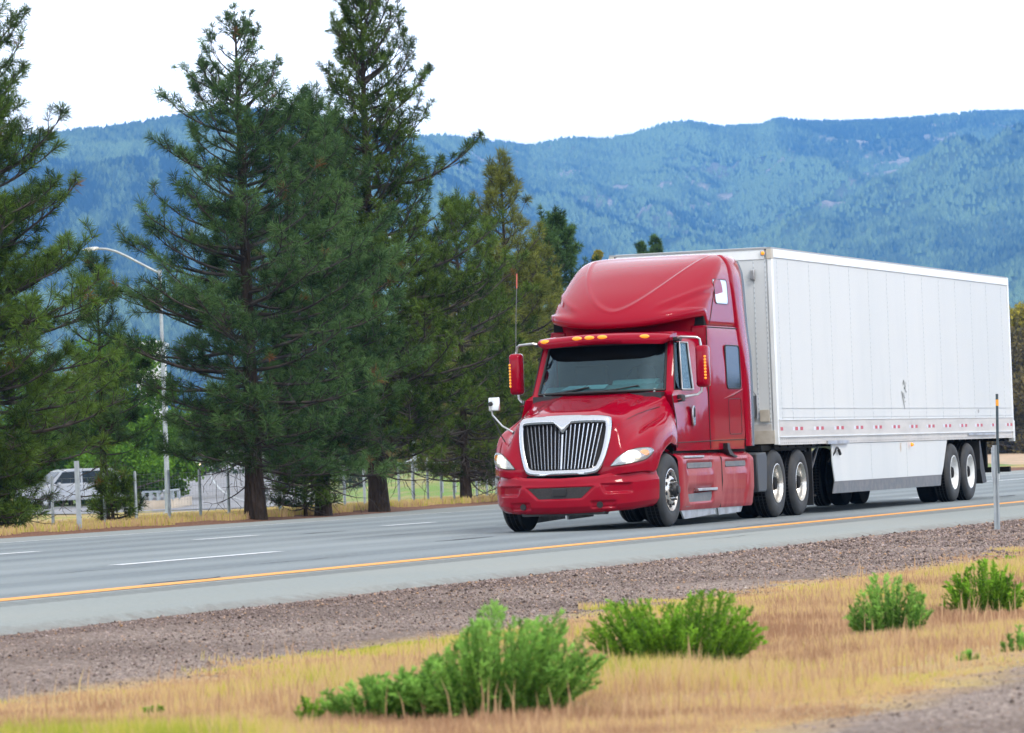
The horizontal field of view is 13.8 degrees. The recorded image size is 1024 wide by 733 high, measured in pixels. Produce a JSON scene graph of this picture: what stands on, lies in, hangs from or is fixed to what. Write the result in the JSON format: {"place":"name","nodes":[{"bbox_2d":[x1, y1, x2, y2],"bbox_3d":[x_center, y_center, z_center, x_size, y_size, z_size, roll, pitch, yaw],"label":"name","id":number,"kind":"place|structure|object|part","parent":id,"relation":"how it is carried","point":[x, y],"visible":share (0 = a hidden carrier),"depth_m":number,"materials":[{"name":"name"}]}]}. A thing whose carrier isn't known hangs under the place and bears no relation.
{"place":"outdoors","nodes":[
{"label":"outdoors","id":0,"kind":"place"},
{"bbox_2d":[36,504,269,513],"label":"side road","id":1,"kind":"structure","parent":0,"point":[64,509],"depth_m":184.34,"materials":[{"name":"grey asphalt"}]},
{"bbox_2d":[22,468,122,508],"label":"silver van","id":2,"kind":"object","parent":1,"relation":"on","point":[61,479],"visible":0.24,"depth_m":205.04,"materials":[{"name":"grey paint"}]},
{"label":"side windows","id":3,"kind":"part","parent":2,"relation":"part of","materials":[{"name":"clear glass"}]},
{"bbox_2d":[174,450,206,474],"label":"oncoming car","id":4,"kind":"object","parent":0,"point":[202,466],"visible":0.09,"depth_m":298.50,"materials":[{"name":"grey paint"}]},
{"bbox_2d":[145,452,348,510],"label":"climbing road","id":5,"kind":"structure","parent":0,"point":[211,491],"depth_m":237.98,"materials":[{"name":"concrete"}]},
{"bbox_2d":[210,472,243,500],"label":"road marking","id":6,"kind":"object","parent":5,"relation":"on","point":[220,488],"visible":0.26,"depth_m":254.48,"materials":[{"name":"white paint"}]},
{"bbox_2d":[0,493,497,535],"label":"verge grass","id":7,"kind":"structure","parent":0,"point":[149,520],"depth_m":89.32,"materials":[{"name":"yellow plant"}]},
{"bbox_2d":[0,470,1023,635],"bbox_3d":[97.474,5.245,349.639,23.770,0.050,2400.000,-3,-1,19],"label":"road","id":8,"kind":"structure","parent":0,"point":[72,554],"depth_m":49.97,"materials":[{"name":"grey asphalt"}]},
{"bbox_2d":[144,576,220,583],"bbox_3d":[-3.031,1.992,39.655,0.202,0.001,1.957,-3,-1,19],"label":"road crack","id":9,"kind":"object","parent":8,"relation":"on","point":[188,579],"visible":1,"depth_m":39.58,"materials":[{"name":"grey"}]},
{"bbox_2d":[115,551,280,564],"bbox_3d":[-3.661,2.244,49.765,0.225,0.001,4.703,-3,-1,19],"label":"lane marking","id":10,"kind":"object","parent":8,"relation":"on","point":[194,558],"visible":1,"depth_m":49.60,"materials":[{"name":"white paint"}]},
{"bbox_2d":[194,535,254,539],"bbox_3d":[-4.366,2.615,64.961,0.210,0.001,2.373,-3,-1,19],"label":"lane marking","id":11,"kind":"object","parent":8,"relation":"on","point":[225,537],"visible":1,"depth_m":64.89,"materials":[{"name":"white paint"}]},
{"bbox_2d":[0,501,1023,600],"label":"yellow edge line","id":12,"kind":"object","parent":8,"relation":"on","point":[140,586],"visible":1,"depth_m":44.64,"materials":[{"name":"paint"}]},
{"bbox_2d":[4,473,1020,542],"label":"white edge line","id":13,"kind":"object","parent":8,"relation":"on","point":[273,524],"visible":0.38,"depth_m":77.46,"materials":[{"name":"paint"}]},
{"bbox_2d":[488,254,813,531],"bbox_3d":[2.111,0.338,63.007,2.996,3.996,9.122,-3,-1,19],"label":"semi truck","id":14,"kind":"object","parent":8,"relation":"on","point":[638,406],"visible":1,"depth_m":60.78,"materials":[{"name":"red paint"}]},
{"bbox_3d":[0.358,0.081,61.267,0.108,0.695,0.425,-3,-2,34],"label":"vent window","id":15,"kind":"part","parent":14,"relation":"part of","materials":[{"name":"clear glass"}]},
{"bbox_3d":[2.361,-0.011,60.562,0.108,0.695,0.427,-2,-1,5],"label":"vent window","id":16,"kind":"part","parent":14,"relation":"part of","materials":[{"name":"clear glass"}]},
{"bbox_3d":[2.477,-0.011,60.805,0.144,0.704,0.553,-3,-1,25],"label":"side window","id":17,"kind":"part","parent":14,"relation":"part of","materials":[{"name":"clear glass"}]},
{"bbox_3d":[3.052,-1.102,62.435,0.074,0.370,0.650,-3,-1,19],"label":"roof window","id":18,"kind":"part","parent":14,"relation":"part of","materials":[{"name":"white glass"}]},
{"bbox_3d":[3.251,0.007,62.651,0.039,0.651,0.770,-3,-1,19],"label":"sleeper window","id":19,"kind":"part","parent":14,"relation":"part of","materials":[{"name":"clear glass"}]},
{"bbox_2d":[609,247,1014,505],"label":"semi trailer","id":20,"kind":"object","parent":8,"relation":"on","point":[877,375],"visible":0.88,"depth_m":70.71,"materials":[{"name":"white paint"}]},
{"bbox_2d":[0,545,1023,732],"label":"dry grass","id":21,"kind":"structure","parent":0,"point":[610,674],"depth_m":19.85,"materials":[{"name":"yellow plant"}]},
{"bbox_2d":[0,464,1023,732],"bbox_3d":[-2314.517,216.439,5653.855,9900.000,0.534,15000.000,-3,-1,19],"label":"ground","id":22,"kind":"structure","parent":0,"point":[940,700],"depth_m":26.62,"materials":[{"name":"gravel"}]},
{"bbox_2d":[0,467,50,528],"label":"pine sapling","id":23,"kind":"object","parent":22,"relation":"on","point":[24,500],"visible":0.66,"depth_m":82.32,"materials":[{"name":"green plant"}]},
{"bbox_2d":[0,0,135,524],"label":"pine tree","id":24,"kind":"object","parent":22,"relation":"on","point":[21,322],"visible":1,"depth_m":82.01,"materials":[{"name":"green plant"}]},
{"bbox_2d":[74,461,81,529],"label":"steel post","id":25,"kind":"object","parent":22,"relation":"on","point":[77,492],"visible":0.93,"depth_m":80.04,"materials":[{"name":"grey metal"}]},
{"bbox_2d":[37,245,162,520],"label":"pine tree","id":26,"kind":"object","parent":22,"relation":"on","point":[113,418],"visible":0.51,"depth_m":89.93,"materials":[{"name":"green plant"}]},
{"bbox_2d":[84,454,149,520],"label":"pine sapling","id":27,"kind":"object","parent":22,"relation":"on","point":[116,488],"visible":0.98,"depth_m":86.82,"materials":[{"name":"green plant"}]},
{"bbox_2d":[83,247,172,512],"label":"street lamp","id":28,"kind":"object","parent":22,"relation":"on","point":[166,460],"visible":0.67,"depth_m":157.04,"materials":[{"name":"metal"}]},
{"bbox_2d":[137,341,168,431],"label":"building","id":29,"kind":"structure","parent":22,"relation":"on","point":[159,369],"depth_m":420.31,"materials":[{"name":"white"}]},
{"bbox_2d":[142,704,164,714],"bbox_3d":[-1.640,1.571,19.406,0.112,0.061,0.074,-2,-1,-10],"label":"weed","id":30,"kind":"object","parent":22,"relation":"on","point":[160,708],"visible":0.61,"depth_m":19.40,"materials":[{"name":"green plant"}]},
{"bbox_2d":[141,489,191,509],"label":"bridge barrier","id":31,"kind":"object","parent":22,"relation":"on","point":[177,502],"visible":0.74,"depth_m":177.96,"materials":[{"name":"beige concrete"}]},
{"bbox_2d":[89,0,396,519],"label":"pine tree","id":32,"kind":"object","parent":22,"relation":"on","point":[207,305],"visible":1,"depth_m":88.11,"materials":[{"name":"green plant"}]},
{"bbox_2d":[15,461,496,523],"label":"fence","id":33,"kind":"object","parent":22,"relation":"on","point":[200,493],"visible":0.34,"depth_m":90.82,"materials":[{"name":"metal"}]},
{"bbox_2d":[263,440,349,515],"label":"pine sapling","id":34,"kind":"object","parent":22,"relation":"on","point":[304,495],"visible":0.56,"depth_m":91.81,"materials":[{"name":"green plant"}]},
{"bbox_2d":[293,695,326,722],"bbox_3d":[-0.870,1.478,18.234,0.138,0.136,0.113,-3,-1,19],"label":"shrub","id":35,"kind":"object","parent":22,"relation":"on","point":[309,707],"visible":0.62,"depth_m":18.22,"materials":[{"name":"green plant"}]},
{"bbox_2d":[190,78,433,515],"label":"pine tree","id":36,"kind":"object","parent":22,"relation":"on","point":[352,346],"visible":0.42,"depth_m":92.23,"materials":[{"name":"green plant"}]},
{"bbox_2d":[317,656,434,718],"bbox_3d":[-0.588,1.402,18.475,0.536,0.279,0.434,-3,-1,19],"label":"shrub","id":37,"kind":"object","parent":22,"relation":"on","point":[339,704],"visible":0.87,"depth_m":18.39,"materials":[{"name":"green plant"}]},
{"bbox_2d":[258,0,541,511],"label":"pine tree","id":38,"kind":"object","parent":22,"relation":"on","point":[421,308],"visible":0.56,"depth_m":96.63,"materials":[{"name":"green plant"}]},
{"bbox_2d":[388,236,416,471],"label":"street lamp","id":39,"kind":"object","parent":22,"relation":"on","point":[411,391],"visible":0.09,"depth_m":204.97,"materials":[{"name":"metal"}]},
{"bbox_2d":[389,182,542,501],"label":"pine tree","id":40,"kind":"object","parent":22,"relation":"on","point":[458,208],"visible":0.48,"depth_m":107.79,"materials":[{"name":"green plant"}]},
{"bbox_2d":[394,144,564,496],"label":"pine tree","id":41,"kind":"object","parent":22,"relation":"on","point":[497,175],"visible":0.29,"depth_m":111.86,"materials":[{"name":"green plant"}]},
{"bbox_2d":[368,598,608,717],"bbox_3d":[-0.108,1.278,18.439,1.036,0.528,0.810,-3,-1,19],"label":"shrub","id":42,"kind":"object","parent":22,"relation":"on","point":[535,674],"visible":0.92,"depth_m":18.27,"materials":[{"name":"green plant"}]},
{"bbox_2d":[455,235,562,486],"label":"pine tree","id":43,"kind":"object","parent":22,"relation":"on","point":[548,293],"visible":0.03,"depth_m":120.02,"materials":[{"name":"green plant"}]},
{"bbox_2d":[0,518,1023,732],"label":"gravel stones","id":44,"kind":"object","parent":22,"relation":"on","point":[825,545],"visible":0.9,"depth_m":33.60,"materials":[{"name":"gravel"}]},
{"bbox_2d":[90,326,1020,449],"bbox_3d":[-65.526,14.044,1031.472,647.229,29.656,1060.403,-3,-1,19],"label":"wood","id":45,"kind":"object","parent":22,"relation":"on","point":[828,447],"depth_m":491.38,"materials":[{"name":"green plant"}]},
{"bbox_2d":[592,248,603,259],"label":"leafy tree","id":46,"kind":"object","parent":22,"relation":"on","point":[599,252],"visible":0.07,"depth_m":290.23,"materials":[{"name":"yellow plant"}]},
{"bbox_2d":[633,240,647,253],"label":"pine tree","id":47,"kind":"object","parent":22,"relation":"on","point":[640,246],"visible":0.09,"depth_m":240.16,"materials":[{"name":"green plant"}]},
{"bbox_2d":[647,232,664,252],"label":"pine tree","id":48,"kind":"object","parent":22,"relation":"on","point":[656,246],"visible":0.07,"depth_m":235.18,"materials":[{"name":"green plant"}]},
{"bbox_2d":[582,588,769,664],"bbox_3d":[0.839,1.344,21.648,0.930,0.431,0.730,-3,-1,19],"label":"shrub","id":49,"kind":"object","parent":22,"relation":"on","point":[640,634],"visible":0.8,"depth_m":21.51,"materials":[{"name":"green plant"}]},
{"bbox_2d":[842,572,933,634],"bbox_3d":[2.152,1.377,24.378,0.519,0.388,0.417,-3,-1,19],"label":"shrub","id":50,"kind":"object","parent":22,"relation":"on","point":[875,610],"visible":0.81,"depth_m":24.33,"materials":[{"name":"green plant"}]},
{"bbox_2d":[956,648,980,660],"bbox_3d":[2.239,1.435,20.853,0.130,0.107,0.148,-2,-1,-20],"label":"weed","id":51,"kind":"object","parent":22,"relation":"on","point":[968,652],"visible":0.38,"depth_m":20.82,"materials":[{"name":"green plant"}]},
{"bbox_2d":[938,557,1023,613],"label":"shrub","id":52,"kind":"object","parent":22,"relation":"on","point":[996,585],"visible":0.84,"depth_m":27.18,"materials":[{"name":"green plant"}]},
{"bbox_2d":[991,394,999,529],"bbox_3d":[5.871,1.254,51.429,0.118,1.843,0.050,-2,-1,0],"label":"marker post","id":53,"kind":"object","parent":22,"relation":"on","point":[995,463],"visible":0.9,"depth_m":51.42,"materials":[{"name":"metal"}]},
{"bbox_2d":[994,555,1014,561],"bbox_3d":[4.408,1.726,37.720,0.279,0.124,0.181,-3,-1,19],"label":"weed","id":54,"kind":"object","parent":22,"relation":"on","point":[1006,557],"visible":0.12,"depth_m":37.72,"materials":[{"name":"green plant"}]},
{"bbox_2d":[1000,624,1023,651],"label":"weed","id":55,"kind":"object","parent":22,"relation":"on","point":[1020,640],"visible":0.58,"depth_m":21.57,"materials":[{"name":"green plant"}]},
{"bbox_2d":[0,0,1023,144],"label":"sky","id":56,"kind":"structure","parent":0,"point":[518,71],"materials":[{"name":"white"}]},
{"bbox_2d":[11,115,1023,366],"bbox_3d":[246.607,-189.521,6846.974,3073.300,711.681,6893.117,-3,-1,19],"label":"mountains","id":57,"kind":"structure","parent":0,"point":[841,189],"depth_m":7042.58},
{"bbox_2d":[0,106,1023,419],"bbox_3d":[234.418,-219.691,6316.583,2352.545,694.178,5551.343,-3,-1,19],"label":"mountain forest","id":58,"kind":"object","parent":57,"relation":"on","point":[98,150],"visible":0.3,"depth_m":6693.72,"materials":[{"name":"blue plant"}]},
{"bbox_2d":[54,449,1014,506],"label":"hillside","id":59,"kind":"structure","parent":0,"point":[338,489],"depth_m":245.39,"materials":[{"name":"green plant"}]},
{"bbox_2d":[0,405,52,486],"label":"leafy tree","id":60,"kind":"object","parent":59,"relation":"on","point":[47,470],"visible":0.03,"depth_m":221.42,"materials":[{"name":"green plant"}]},
{"bbox_2d":[0,345,123,473],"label":"leafy tree","id":61,"kind":"object","parent":59,"relation":"on","point":[47,409],"visible":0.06,"depth_m":223.76,"materials":[{"name":"green plant"}]},
{"bbox_2d":[38,459,85,505],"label":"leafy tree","id":62,"kind":"object","parent":59,"relation":"on","point":[60,502],"visible":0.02,"depth_m":225.56,"materials":[{"name":"green plant"}]},
{"bbox_2d":[0,370,136,504],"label":"leafy tree","id":63,"kind":"object","parent":59,"relation":"on","point":[70,502],"visible":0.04,"depth_m":224.77,"materials":[{"name":"green plant"}]},
{"bbox_2d":[35,419,146,504],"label":"leafy tree","id":64,"kind":"object","parent":59,"relation":"on","point":[92,447],"visible":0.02,"depth_m":227.13,"materials":[{"name":"green plant"}]},
{"bbox_2d":[42,330,214,498],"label":"leafy tree","id":65,"kind":"object","parent":59,"relation":"on","point":[153,404],"visible":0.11,"depth_m":223.08,"materials":[{"name":"green plant"}]},
{"bbox_2d":[62,437,209,497],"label":"leafy tree","id":66,"kind":"object","parent":59,"relation":"on","point":[151,467],"visible":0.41,"depth_m":214.25,"materials":[{"name":"green plant"}]},
{"bbox_2d":[111,400,184,503],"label":"leafy tree","id":67,"kind":"object","parent":59,"relation":"on","point":[145,413],"visible":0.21,"depth_m":221.39,"materials":[{"name":"green plant"}]},
{"bbox_2d":[170,396,262,472],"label":"leafy tree","id":68,"kind":"object","parent":59,"relation":"on","point":[214,470],"visible":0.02,"depth_m":307.82,"materials":[{"name":"green plant"}]},
{"bbox_2d":[223,350,338,473],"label":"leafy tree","id":69,"kind":"object","parent":59,"relation":"on","point":[236,471],"depth_m":300.25,"materials":[{"name":"green plant"}]},
{"bbox_2d":[330,400,397,487],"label":"leafy tree","id":70,"kind":"object","parent":59,"relation":"on","point":[352,479],"visible":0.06,"depth_m":251.56,"materials":[{"name":"green plant"}]},
{"bbox_2d":[329,304,484,469],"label":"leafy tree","id":71,"kind":"object","parent":59,"relation":"on","point":[399,449],"depth_m":229.31,"materials":[{"name":"green plant"}]},
{"bbox_2d":[333,471,495,501],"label":"grass bank","id":72,"kind":"structure","parent":59,"relation":"on","point":[433,489],"depth_m":177.59,"materials":[{"name":"green plant"}]},
{"bbox_2d":[400,454,493,497],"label":"chain fence","id":73,"kind":"object","parent":72,"relation":"on","point":[410,460],"visible":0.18,"depth_m":171.00,"materials":[{"name":"metal"}]},
{"bbox_2d":[471,204,599,457],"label":"pine tree","id":74,"kind":"object","parent":72,"relation":"on","point":[560,234],"visible":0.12,"depth_m":134.86,"materials":[{"name":"green plant"}]},
{"bbox_2d":[358,389,499,485],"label":"leafy tree","id":75,"kind":"object","parent":59,"relation":"on","point":[408,458],"visible":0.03,"depth_m":213.29,"materials":[{"name":"green plant"}]},
{"bbox_2d":[384,304,511,467],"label":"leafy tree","id":76,"kind":"object","parent":59,"relation":"on","point":[457,349],"depth_m":240.19,"materials":[{"name":"green plant"}]},
{"bbox_2d":[988,453,1023,464],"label":"sandy bank","id":77,"kind":"structure","parent":0,"point":[1012,458],"depth_m":296.89,"materials":[{"name":"soil"}]},
{"bbox_2d":[980,366,1023,454],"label":"brush tree","id":78,"kind":"object","parent":77,"relation":"on","point":[1018,381],"visible":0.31,"depth_m":323.23,"materials":[{"name":"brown plant"}]},
{"bbox_2d":[987,302,1023,453],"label":"brush tree","id":79,"kind":"object","parent":77,"relation":"on","point":[1017,347],"visible":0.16,"depth_m":334.08,"materials":[{"name":"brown plant"}]},
{"bbox_2d":[989,406,1023,453],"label":"brush tree","id":80,"kind":"object","parent":77,"relation":"on","point":[1018,420],"visible":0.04,"depth_m":333.13,"materials":[{"name":"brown plant"}]},
{"bbox_2d":[999,408,1023,453],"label":"brush tree","id":81,"kind":"object","parent":77,"relation":"on","point":[1001,449],"visible":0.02,"depth_m":334.62,"materials":[{"name":"brown plant"}]},
{"bbox_2d":[1009,300,1023,406],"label":"brush tree","id":82,"kind":"object","parent":77,"relation":"on","point":[1015,311],"visible":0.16,"depth_m":344.77,"materials":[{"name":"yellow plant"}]}
]}

